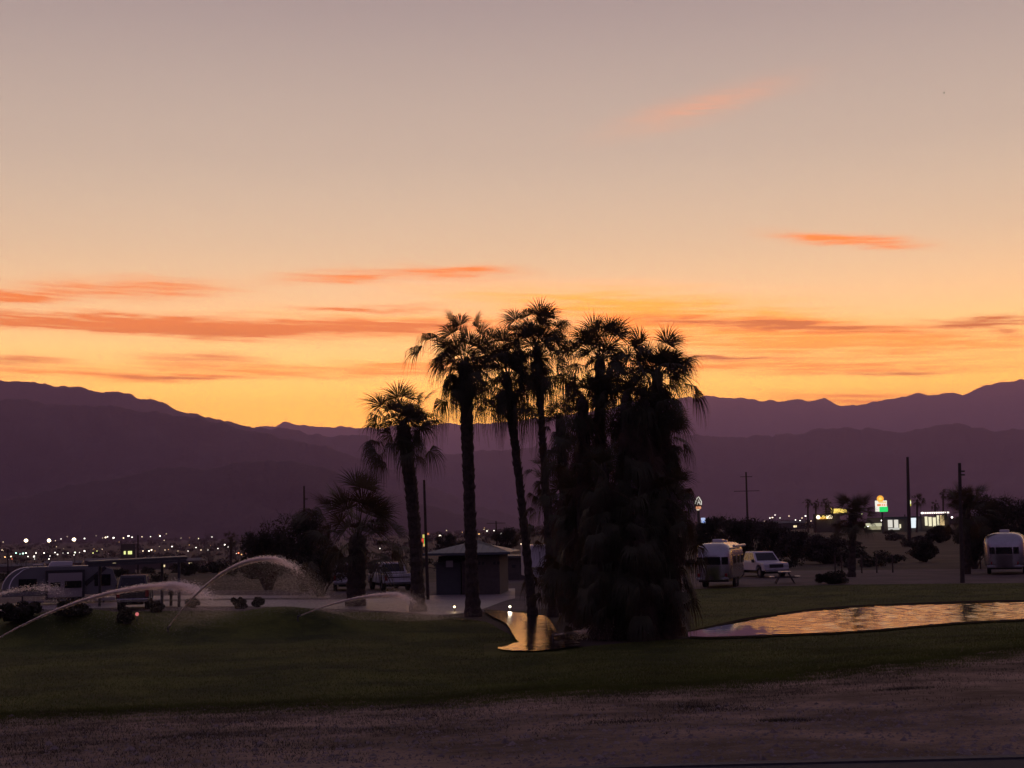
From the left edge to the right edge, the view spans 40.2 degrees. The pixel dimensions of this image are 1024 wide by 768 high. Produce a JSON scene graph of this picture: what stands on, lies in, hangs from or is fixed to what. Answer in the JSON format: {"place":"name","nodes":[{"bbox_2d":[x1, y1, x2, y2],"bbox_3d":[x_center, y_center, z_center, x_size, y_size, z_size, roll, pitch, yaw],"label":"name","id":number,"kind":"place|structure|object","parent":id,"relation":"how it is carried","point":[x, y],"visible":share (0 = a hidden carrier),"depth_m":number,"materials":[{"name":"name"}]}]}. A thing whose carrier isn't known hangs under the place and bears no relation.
{"place":"outdoors","nodes":[
{"label":"outdoors","id":0,"kind":"place"},
{"bbox_2d":[135,560,177,568],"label":"house","id":1,"kind":"structure","parent":0,"point":[154,566],"depth_m":710.69,"materials":[{"name":"grey metal"}]},
{"bbox_2d":[183,558,204,565],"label":"house","id":2,"kind":"structure","parent":0,"point":[191,560],"depth_m":751.14,"materials":[{"name":"grey metal"}]},
{"bbox_2d":[102,595,329,599],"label":"camp road","id":3,"kind":"structure","parent":0,"point":[230,596],"depth_m":88.80,"materials":[{"name":"grey asphalt"}]},
{"bbox_2d":[0,380,502,501],"bbox_3d":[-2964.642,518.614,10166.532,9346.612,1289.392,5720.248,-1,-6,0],"label":"mountains","id":4,"kind":"structure","parent":0,"point":[47,394],"depth_m":11055.13,"materials":[{"name":"purple stone"}]},
{"bbox_2d":[0,588,514,614],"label":"camp road","id":5,"kind":"structure","parent":0,"point":[488,600],"depth_m":78.82,"materials":[{"name":"grey asphalt"}]},
{"bbox_2d":[1,561,116,602],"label":"travel trailer","id":6,"kind":"object","parent":5,"relation":"on","point":[78,579],"visible":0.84,"depth_m":83.92,"materials":[{"name":"white metal"}]},
{"bbox_2d":[355,379,447,611],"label":"fan palm","id":7,"kind":"object","parent":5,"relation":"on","point":[413,414],"visible":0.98,"depth_m":69.08,"materials":[{"name":"green plant"}]},
{"bbox_2d":[423,480,429,599],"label":"wooden pole","id":8,"kind":"object","parent":5,"relation":"on","point":[426,552],"visible":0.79,"depth_m":80.44,"materials":[{"name":"brown wood"}]},
{"bbox_2d":[0,460,519,543],"bbox_3d":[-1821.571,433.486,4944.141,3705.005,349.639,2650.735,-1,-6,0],"label":"mountains","id":9,"kind":"structure","parent":0,"point":[185,503],"depth_m":5182.65,"materials":[{"name":"purple stone"}]},
{"bbox_2d":[0,399,539,527],"bbox_3d":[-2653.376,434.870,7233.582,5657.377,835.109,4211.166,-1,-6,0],"label":"mountains","id":10,"kind":"structure","parent":0,"point":[44,447],"depth_m":7651.24,"materials":[{"name":"purple stone"}]},
{"bbox_2d":[331,565,347,590],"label":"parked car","id":11,"kind":"object","parent":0,"point":[340,584],"visible":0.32,"depth_m":94.07,"materials":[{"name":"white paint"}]},
{"bbox_2d":[0,523,1010,647],"bbox_3d":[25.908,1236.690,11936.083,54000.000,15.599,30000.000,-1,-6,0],"label":"ground","id":12,"kind":"structure","parent":0,"point":[947,556],"depth_m":179.95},
{"bbox_2d":[0,563,45,571],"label":"house","id":13,"kind":"structure","parent":12,"relation":"on","point":[3,567],"depth_m":711.32,"materials":[{"name":"grey metal"}]},
{"bbox_2d":[120,544,134,572],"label":"lit shop","id":14,"kind":"structure","parent":12,"relation":"on","point":[127,550],"depth_m":417.18,"materials":[{"name":"black"}]},
{"bbox_2d":[149,572,168,581],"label":"scrub bush","id":15,"kind":"object","parent":12,"relation":"on","point":[155,577],"visible":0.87,"depth_m":122.22,"materials":[{"name":"green plant"}]},
{"bbox_2d":[169,562,199,573],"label":"scrub bush","id":16,"kind":"object","parent":12,"relation":"on","point":[193,566],"visible":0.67,"depth_m":143.47,"materials":[{"name":"green plant"}]},
{"bbox_2d":[201,530,219,561],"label":"leafy tree","id":17,"kind":"object","parent":12,"relation":"on","point":[210,557],"visible":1,"depth_m":676.37,"materials":[{"name":"green plant"}]},
{"bbox_2d":[197,560,236,572],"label":"scrub bush","id":18,"kind":"object","parent":12,"relation":"on","point":[216,565],"visible":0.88,"depth_m":146.13,"materials":[{"name":"green plant"}]},
{"bbox_2d":[221,531,237,565],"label":"distant palm","id":19,"kind":"object","parent":12,"relation":"on","point":[231,543],"visible":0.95,"depth_m":307.41,"materials":[{"name":"green plant"}]},
{"bbox_2d":[433,532,460,550],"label":"tree","id":20,"kind":"object","parent":12,"relation":"on","point":[448,541],"visible":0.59,"depth_m":208.37,"materials":[{"name":"green plant"}]},
{"bbox_2d":[402,309,508,616],"bbox_3d":[-2.099,3.620,64.762,5.782,14.455,5.074,-1,-6,0],"label":"fan palm","id":21,"kind":"object","parent":12,"relation":"on","point":[463,365],"visible":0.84,"depth_m":64.45,"materials":[{"name":"green plant"}]},
{"bbox_2d":[491,527,519,547],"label":"tree","id":22,"kind":"object","parent":12,"relation":"on","point":[506,538],"visible":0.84,"depth_m":198.20,"materials":[{"name":"green plant"}]},
{"bbox_2d":[455,324,557,614],"bbox_3d":[-0.144,3.955,63.239,4.237,13.386,4.263,1,-6,-20],"label":"fan palm","id":23,"kind":"object","parent":12,"relation":"on","point":[499,410],"visible":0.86,"depth_m":63.05,"materials":[{"name":"green plant"}]},
{"bbox_2d":[0,515,1015,568],"bbox_3d":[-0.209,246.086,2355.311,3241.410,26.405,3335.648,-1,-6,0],"label":"treeline","id":24,"kind":"object","parent":12,"relation":"on","point":[151,543],"visible":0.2,"depth_m":1522.63,"materials":[{"name":"green plant"}]},
{"bbox_2d":[495,296,580,616],"bbox_3d":[1.288,3.191,63.466,4.113,14.890,5.190,-1,-6,0],"label":"fan palm","id":25,"kind":"object","parent":12,"relation":"on","point":[534,332],"visible":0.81,"depth_m":63.02,"materials":[{"name":"green plant"}]},
{"bbox_2d":[512,454,564,612],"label":"fan palm","id":26,"kind":"object","parent":12,"relation":"on","point":[538,491],"visible":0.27,"depth_m":66.52,"materials":[{"name":"green plant"}]},
{"bbox_2d":[520,394,591,622],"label":"fan palm","id":27,"kind":"object","parent":12,"relation":"on","point":[556,416],"visible":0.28,"depth_m":59.54,"materials":[{"name":"green plant"}]},
{"bbox_2d":[524,472,611,631],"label":"fan palm","id":28,"kind":"object","parent":12,"relation":"on","point":[570,522],"visible":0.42,"depth_m":52.27,"materials":[{"name":"green plant"}]},
{"bbox_2d":[540,368,616,635],"bbox_3d":[2.703,4.340,51.576,3.484,10.064,2.989,-1,-6,0],"label":"fan palm","id":29,"kind":"object","parent":12,"relation":"on","point":[581,426],"visible":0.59,"depth_m":51.49,"materials":[{"name":"green plant"}]},
{"bbox_2d":[552,623,620,640],"bbox_3d":[3.868,9.120,50.414,3.339,1.518,4.706,-4,-6,25],"label":"bank","id":30,"kind":"object","parent":12,"relation":"on","point":[581,632],"visible":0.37,"depth_m":49.43,"materials":[{"name":"green plant"}]},
{"bbox_2d":[560,439,637,639],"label":"fan palm","id":31,"kind":"object","parent":12,"relation":"on","point":[599,519],"visible":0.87,"depth_m":49.48,"materials":[{"name":"green plant"}]},
{"bbox_2d":[550,312,651,620],"bbox_3d":[3.494,3.221,52.452,4.084,12.441,3.873,-1,-6,0],"label":"fan palm","id":32,"kind":"object","parent":12,"relation":"on","point":[587,339],"visible":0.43,"depth_m":52.62,"materials":[{"name":"green plant"}]},
{"bbox_2d":[577,368,665,638],"bbox_3d":[4.057,4.293,50.170,3.026,9.881,2.869,-6,-8,39],"label":"fan palm","id":33,"kind":"object","parent":12,"relation":"on","point":[621,427],"visible":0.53,"depth_m":49.94,"materials":[{"name":"green plant"}]},
{"bbox_2d":[597,363,682,640],"bbox_3d":[4.764,4.198,49.841,2.828,10.003,3.244,-4,-6,25],"label":"fan palm","id":34,"kind":"object","parent":12,"relation":"on","point":[644,460],"visible":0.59,"depth_m":49.71,"materials":[{"name":"green plant"}]},
{"bbox_2d":[601,325,709,637],"bbox_3d":[5.203,3.478,50.717,4.113,11.604,3.882,0,-6,-10],"label":"fan palm","id":35,"kind":"object","parent":12,"relation":"on","point":[673,365],"visible":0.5,"depth_m":50.82,"materials":[{"name":"green plant"}]},
{"bbox_2d":[634,407,701,635],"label":"fan palm","id":36,"kind":"object","parent":12,"relation":"on","point":[674,457],"visible":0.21,"depth_m":50.90,"materials":[{"name":"green plant"}]},
{"bbox_2d":[629,465,710,638],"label":"fan palm","id":37,"kind":"object","parent":12,"relation":"on","point":[677,551],"visible":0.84,"depth_m":49.48,"materials":[{"name":"green plant"}]},
{"bbox_2d":[694,496,701,543],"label":"emblem sign","id":38,"kind":"object","parent":12,"relation":"on","point":[699,500],"visible":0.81,"depth_m":229.09,"materials":[{"name":"grey metal"}]},
{"bbox_2d":[693,513,726,543],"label":"brush tree","id":39,"kind":"object","parent":12,"relation":"on","point":[706,531],"visible":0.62,"depth_m":148.51,"materials":[{"name":"green plant"}]},
{"bbox_2d":[715,515,761,553],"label":"brush tree","id":40,"kind":"object","parent":12,"relation":"on","point":[739,530],"visible":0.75,"depth_m":144.28,"materials":[{"name":"green plant"}]},
{"bbox_2d":[734,472,758,519],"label":"wooden pole","id":41,"kind":"object","parent":12,"relation":"on","point":[745,476],"visible":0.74,"depth_m":328.80,"materials":[{"name":"brown wood"}]},
{"bbox_2d":[748,519,790,557],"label":"brush tree","id":42,"kind":"object","parent":12,"relation":"on","point":[766,535],"visible":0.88,"depth_m":140.54,"materials":[{"name":"green plant"}]},
{"bbox_2d":[542,754,1023,767],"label":"kerb","id":43,"kind":"structure","parent":12,"relation":"on","point":[852,760],"depth_m":14.15,"materials":[{"name":"concrete"}]},
{"bbox_2d":[776,529,810,561],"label":"brush tree","id":44,"kind":"object","parent":12,"relation":"on","point":[791,545],"visible":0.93,"depth_m":136.46,"materials":[{"name":"green plant"}]},
{"bbox_2d":[801,531,843,563],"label":"brush tree","id":45,"kind":"object","parent":12,"relation":"on","point":[819,548],"visible":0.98,"depth_m":132.33,"materials":[{"name":"green plant"}]},
{"bbox_2d":[798,548,848,562],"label":"scrub bush","id":46,"kind":"object","parent":12,"relation":"on","point":[845,556],"visible":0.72,"depth_m":133.14,"materials":[{"name":"green plant"}]},
{"bbox_2d":[813,508,845,532],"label":"restaurant","id":47,"kind":"structure","parent":12,"relation":"on","point":[823,526],"depth_m":516.64,"materials":[{"name":"black"}]},
{"bbox_2d":[815,570,848,583],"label":"shrub","id":48,"kind":"object","parent":12,"relation":"on","point":[833,577],"visible":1,"depth_m":89.46,"materials":[{"name":"green plant"}]},
{"bbox_2d":[837,544,867,557],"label":"scrub bush","id":49,"kind":"object","parent":12,"relation":"on","point":[859,552],"visible":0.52,"depth_m":151.61,"materials":[{"name":"green plant"}]},
{"bbox_2d":[858,554,886,566],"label":"scrub bush","id":50,"kind":"object","parent":12,"relation":"on","point":[880,561],"visible":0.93,"depth_m":121.73,"materials":[{"name":"green plant"}]},
{"bbox_2d":[875,495,887,531],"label":"pole sign","id":51,"kind":"object","parent":12,"relation":"on","point":[881,504],"visible":0.99,"depth_m":447.83,"materials":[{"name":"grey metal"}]},
{"bbox_2d":[882,554,906,562],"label":"scrub bush","id":52,"kind":"object","parent":12,"relation":"on","point":[887,559],"visible":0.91,"depth_m":129.98,"materials":[{"name":"green plant"}]},
{"bbox_2d":[885,532,906,540],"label":"scrub bush","id":53,"kind":"object","parent":12,"relation":"on","point":[892,537],"visible":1,"depth_m":272.12,"materials":[{"name":"green plant"}]},
{"bbox_2d":[866,512,949,531],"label":"fuel station","id":54,"kind":"object","parent":12,"relation":"on","point":[897,524],"visible":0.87,"depth_m":476.68,"materials":[{"name":"white"}]},
{"bbox_2d":[906,457,910,542],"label":"wooden pole","id":55,"kind":"object","parent":12,"relation":"on","point":[908,505],"visible":0.83,"depth_m":238.79,"materials":[{"name":"brown wood"}]},
{"bbox_2d":[911,493,925,531],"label":"distant palm","id":56,"kind":"object","parent":12,"relation":"on","point":[917,503],"visible":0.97,"depth_m":445.33,"materials":[{"name":"green plant"}]},
{"bbox_2d":[911,540,938,561],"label":"shrub","id":57,"kind":"object","parent":12,"relation":"on","point":[923,551],"visible":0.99,"depth_m":131.93,"materials":[{"name":"green plant"}]},
{"bbox_2d":[924,525,953,542],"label":"shrub","id":58,"kind":"object","parent":12,"relation":"on","point":[933,533],"visible":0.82,"depth_m":237.41,"materials":[{"name":"green plant"}]},
{"bbox_2d":[971,490,1013,541],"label":"desert tree","id":59,"kind":"object","parent":12,"relation":"on","point":[992,524],"visible":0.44,"depth_m":123.58,"materials":[{"name":"green plant"}]},
{"bbox_2d":[994,497,1023,535],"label":"desert tree","id":60,"kind":"object","parent":12,"relation":"on","point":[1012,512],"visible":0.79,"depth_m":119.46,"materials":[{"name":"green plant"}]},
{"bbox_2d":[0,648,1023,767],"bbox_3d":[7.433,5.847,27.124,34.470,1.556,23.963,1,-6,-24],"label":"gravel bank","id":61,"kind":"structure","parent":0,"point":[997,690],"depth_m":20.83,"materials":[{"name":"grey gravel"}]},
{"bbox_2d":[0,606,1023,714],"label":"lawn","id":62,"kind":"structure","parent":0,"point":[314,623],"depth_m":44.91,"materials":[{"name":"green plant"}]},
{"bbox_2d":[0,601,43,622],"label":"clipped shrub","id":63,"kind":"object","parent":62,"relation":"on","point":[9,612],"visible":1,"depth_m":53.60,"materials":[{"name":"green plant"}]},
{"bbox_2d":[0,581,80,607],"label":"sprinkler","id":64,"kind":"object","parent":62,"relation":"on","point":[13,590],"visible":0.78,"depth_m":70.19,"materials":[{"name":"grey liquid"}]},
{"bbox_2d":[52,598,92,616],"bbox_3d":[-16.913,8.633,53.874,1.534,0.735,1.768,-1,-6,0],"label":"clipped shrub","id":65,"kind":"object","parent":62,"relation":"on","point":[74,610],"visible":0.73,"depth_m":53.52,"materials":[{"name":"green plant"}]},
{"bbox_2d":[0,578,242,637],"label":"water spray","id":66,"kind":"object","parent":62,"relation":"on","point":[174,585],"visible":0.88,"depth_m":53.03,"materials":[{"name":"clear liquid"}]},
{"bbox_2d":[116,607,134,623],"bbox_3d":[-14.836,8.892,53.703,0.695,0.724,0.728,-1,-6,0],"label":"clipped shrub","id":67,"kind":"object","parent":62,"relation":"on","point":[124,614],"visible":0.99,"depth_m":53.54,"materials":[{"name":"green plant"}]},
{"bbox_2d":[149,601,164,612],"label":"clipped shrub","id":68,"kind":"object","parent":62,"relation":"on","point":[153,605],"visible":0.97,"depth_m":72.46,"materials":[{"name":"green plant"}]},
{"bbox_2d":[167,553,386,631],"bbox_3d":[-8.625,9.248,56.343,10.763,5.034,5.310,1,-6,-24],"label":"sprinkler","id":69,"kind":"object","parent":62,"relation":"on","point":[268,558],"visible":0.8,"depth_m":55.44,"materials":[{"name":"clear liquid"}]},
{"bbox_2d":[297,587,469,621],"bbox_3d":[-4.271,9.622,58.314,9.604,2.586,6.048,0,-6,-12],"label":"water spray","id":70,"kind":"object","parent":62,"relation":"on","point":[393,594],"visible":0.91,"depth_m":56.77,"materials":[{"name":"grey liquid"}]},
{"bbox_2d":[0,646,1023,728],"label":"lawn grass","id":71,"kind":"structure","parent":62,"relation":"on","point":[636,689],"depth_m":30.23,"materials":[{"name":"green plant"}]},
{"bbox_2d":[590,489,683,642],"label":"fan palm","id":72,"kind":"object","parent":62,"relation":"on","point":[642,545],"visible":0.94,"depth_m":48.71,"materials":[{"name":"green plant"}]},
{"bbox_2d":[0,569,1023,613],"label":"gravel lot","id":73,"kind":"structure","parent":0,"point":[926,576],"depth_m":93.50,"materials":[{"name":"grey gravel"}]},
{"bbox_2d":[116,574,155,609],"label":"parked car","id":74,"kind":"object","parent":73,"relation":"on","point":[128,581],"visible":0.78,"depth_m":75.63,"materials":[{"name":"paint"}]},
{"bbox_2d":[87,556,187,606],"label":"picnic shelter","id":75,"kind":"object","parent":73,"relation":"on","point":[133,561],"visible":0.84,"depth_m":78.22,"materials":[{"name":"brown metal"}]},
{"bbox_2d":[231,596,247,608],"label":"clipped shrub","id":76,"kind":"object","parent":73,"relation":"on","point":[237,603],"visible":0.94,"depth_m":74.68,"materials":[{"name":"green plant"}]},
{"bbox_2d":[251,596,264,606],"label":"clipped shrub","id":77,"kind":"object","parent":73,"relation":"on","point":[259,602],"visible":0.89,"depth_m":76.39,"materials":[{"name":"green plant"}]},
{"bbox_2d":[237,508,299,589],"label":"desert tree","id":78,"kind":"object","parent":73,"relation":"on","point":[254,546],"visible":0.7,"depth_m":98.83,"materials":[{"name":"green plant"}]},
{"bbox_2d":[275,507,333,591],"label":"desert tree","id":79,"kind":"object","parent":73,"relation":"on","point":[290,541],"visible":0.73,"depth_m":94.17,"materials":[{"name":"green plant"}]},
{"bbox_2d":[296,547,346,596],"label":"desert tree","id":80,"kind":"object","parent":73,"relation":"on","point":[317,556],"visible":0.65,"depth_m":86.57,"materials":[{"name":"green plant"}]},
{"bbox_2d":[286,466,424,605],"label":"young fan palm","id":81,"kind":"object","parent":73,"relation":"on","point":[356,561],"visible":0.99,"depth_m":75.29,"materials":[{"name":"green plant"}]},
{"bbox_2d":[368,562,410,590],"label":"pickup truck","id":82,"kind":"object","parent":73,"relation":"on","point":[399,580],"visible":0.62,"depth_m":92.92,"materials":[{"name":"white paint"}]},
{"bbox_2d":[422,540,520,594],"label":"washroom building","id":83,"kind":"structure","parent":73,"relation":"on","point":[492,566],"depth_m":85.63,"materials":[{"name":"grey paint"}]},
{"bbox_2d":[462,560,465,594],"bbox_3d":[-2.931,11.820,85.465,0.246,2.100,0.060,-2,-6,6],"label":"door","id":84,"kind":"structure","parent":83,"relation":"in","point":[463,563],"depth_m":85.43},
{"bbox_2d":[508,554,524,579],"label":"building","id":85,"kind":"structure","parent":73,"relation":"on","point":[514,566],"depth_m":108.51,"materials":[{"name":"grey metal"}]},
{"bbox_2d":[521,544,545,584],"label":"box trailer","id":86,"kind":"object","parent":73,"relation":"on","point":[537,555],"visible":0.12,"depth_m":95.99,"materials":[{"name":"white paint"}]},
{"bbox_2d":[695,539,745,586],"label":"silver travel trailer","id":87,"kind":"object","parent":73,"relation":"on","point":[725,560],"visible":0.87,"depth_m":86.87,"materials":[{"name":"metal"}]},
{"bbox_2d":[742,551,788,577],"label":"pickup truck","id":88,"kind":"object","parent":73,"relation":"on","point":[761,564],"visible":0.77,"depth_m":103.11,"materials":[{"name":"white paint"}]},
{"bbox_2d":[769,571,800,583],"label":"picnic table","id":89,"kind":"object","parent":73,"relation":"on","point":[789,576],"visible":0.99,"depth_m":91.46,"materials":[{"name":"grey metal"}]},
{"bbox_2d":[821,490,880,576],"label":"fan palm","id":90,"kind":"object","parent":73,"relation":"on","point":[853,527],"visible":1,"depth_m":100.30,"materials":[{"name":"green plant"}]},
{"bbox_2d":[958,463,964,582],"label":"wooden pole","id":91,"kind":"object","parent":73,"relation":"on","point":[961,549],"visible":0.86,"depth_m":87.69,"materials":[{"name":"brown wood"}]},
{"bbox_2d":[936,480,999,573],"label":"fan palm","id":92,"kind":"object","parent":73,"relation":"on","point":[969,496],"visible":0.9,"depth_m":101.44,"materials":[{"name":"green plant"}]},
{"bbox_2d":[952,525,989,568],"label":"desert tree","id":93,"kind":"object","parent":73,"relation":"on","point":[977,551],"visible":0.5,"depth_m":110.76,"materials":[{"name":"green plant"}]},
{"bbox_2d":[983,529,1023,573],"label":"silver travel trailer","id":94,"kind":"object","parent":73,"relation":"on","point":[1003,548],"visible":1,"depth_m":98.07,"materials":[{"name":"metal"}]},
{"bbox_2d":[0,0,1023,427],"label":"sky","id":95,"kind":"structure","parent":0,"point":[251,213],"materials":[{"name":"orange"}]},
{"bbox_2d":[498,642,559,650],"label":"stream pool","id":96,"kind":"structure","parent":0,"point":[518,646],"depth_m":45.45,"materials":[{"name":"orange liquid"}]},
{"bbox_2d":[484,609,579,647],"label":"stream pool","id":97,"kind":"structure","parent":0,"point":[535,629],"depth_m":53.72,"materials":[{"name":"liquid"}]},
{"bbox_2d":[255,379,1023,453],"bbox_3d":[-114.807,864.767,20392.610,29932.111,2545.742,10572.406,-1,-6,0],"label":"mountains","id":98,"kind":"structure","parent":0,"point":[996,407],"depth_m":22102.12,"materials":[{"name":"purple stone"}]},
{"bbox_2d":[417,423,1023,527],"bbox_3d":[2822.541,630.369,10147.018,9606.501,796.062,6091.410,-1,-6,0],"label":"mountains","id":99,"kind":"structure","parent":0,"point":[789,473],"depth_m":10484.35,"materials":[{"name":"purple stone"}]},
{"bbox_2d":[773,520,806,528],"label":"house","id":100,"kind":"structure","parent":0,"point":[790,524],"depth_m":791.83,"materials":[{"name":"grey metal"}]},
{"bbox_2d":[681,759,1023,767],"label":"street","id":101,"kind":"structure","parent":0,"point":[1009,763],"depth_m":13.81,"materials":[{"name":"black asphalt"}]},
{"bbox_2d":[688,602,1023,636],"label":"pond","id":102,"kind":"structure","parent":0,"point":[858,618],"depth_m":56.52,"materials":[{"name":"liquid"}]},
{"bbox_2d":[688,600,1023,631],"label":"pond bank","id":103,"kind":"structure","parent":0,"point":[784,613],"depth_m":64.78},
{"bbox_2d":[689,583,1023,629],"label":"lawn","id":104,"kind":"structure","parent":0,"point":[758,602],"depth_m":73.43,"materials":[{"name":"green plant"}]},
{"bbox_2d":[690,619,1023,637],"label":"pond bank","id":105,"kind":"structure","parent":0,"point":[854,631],"depth_m":50.01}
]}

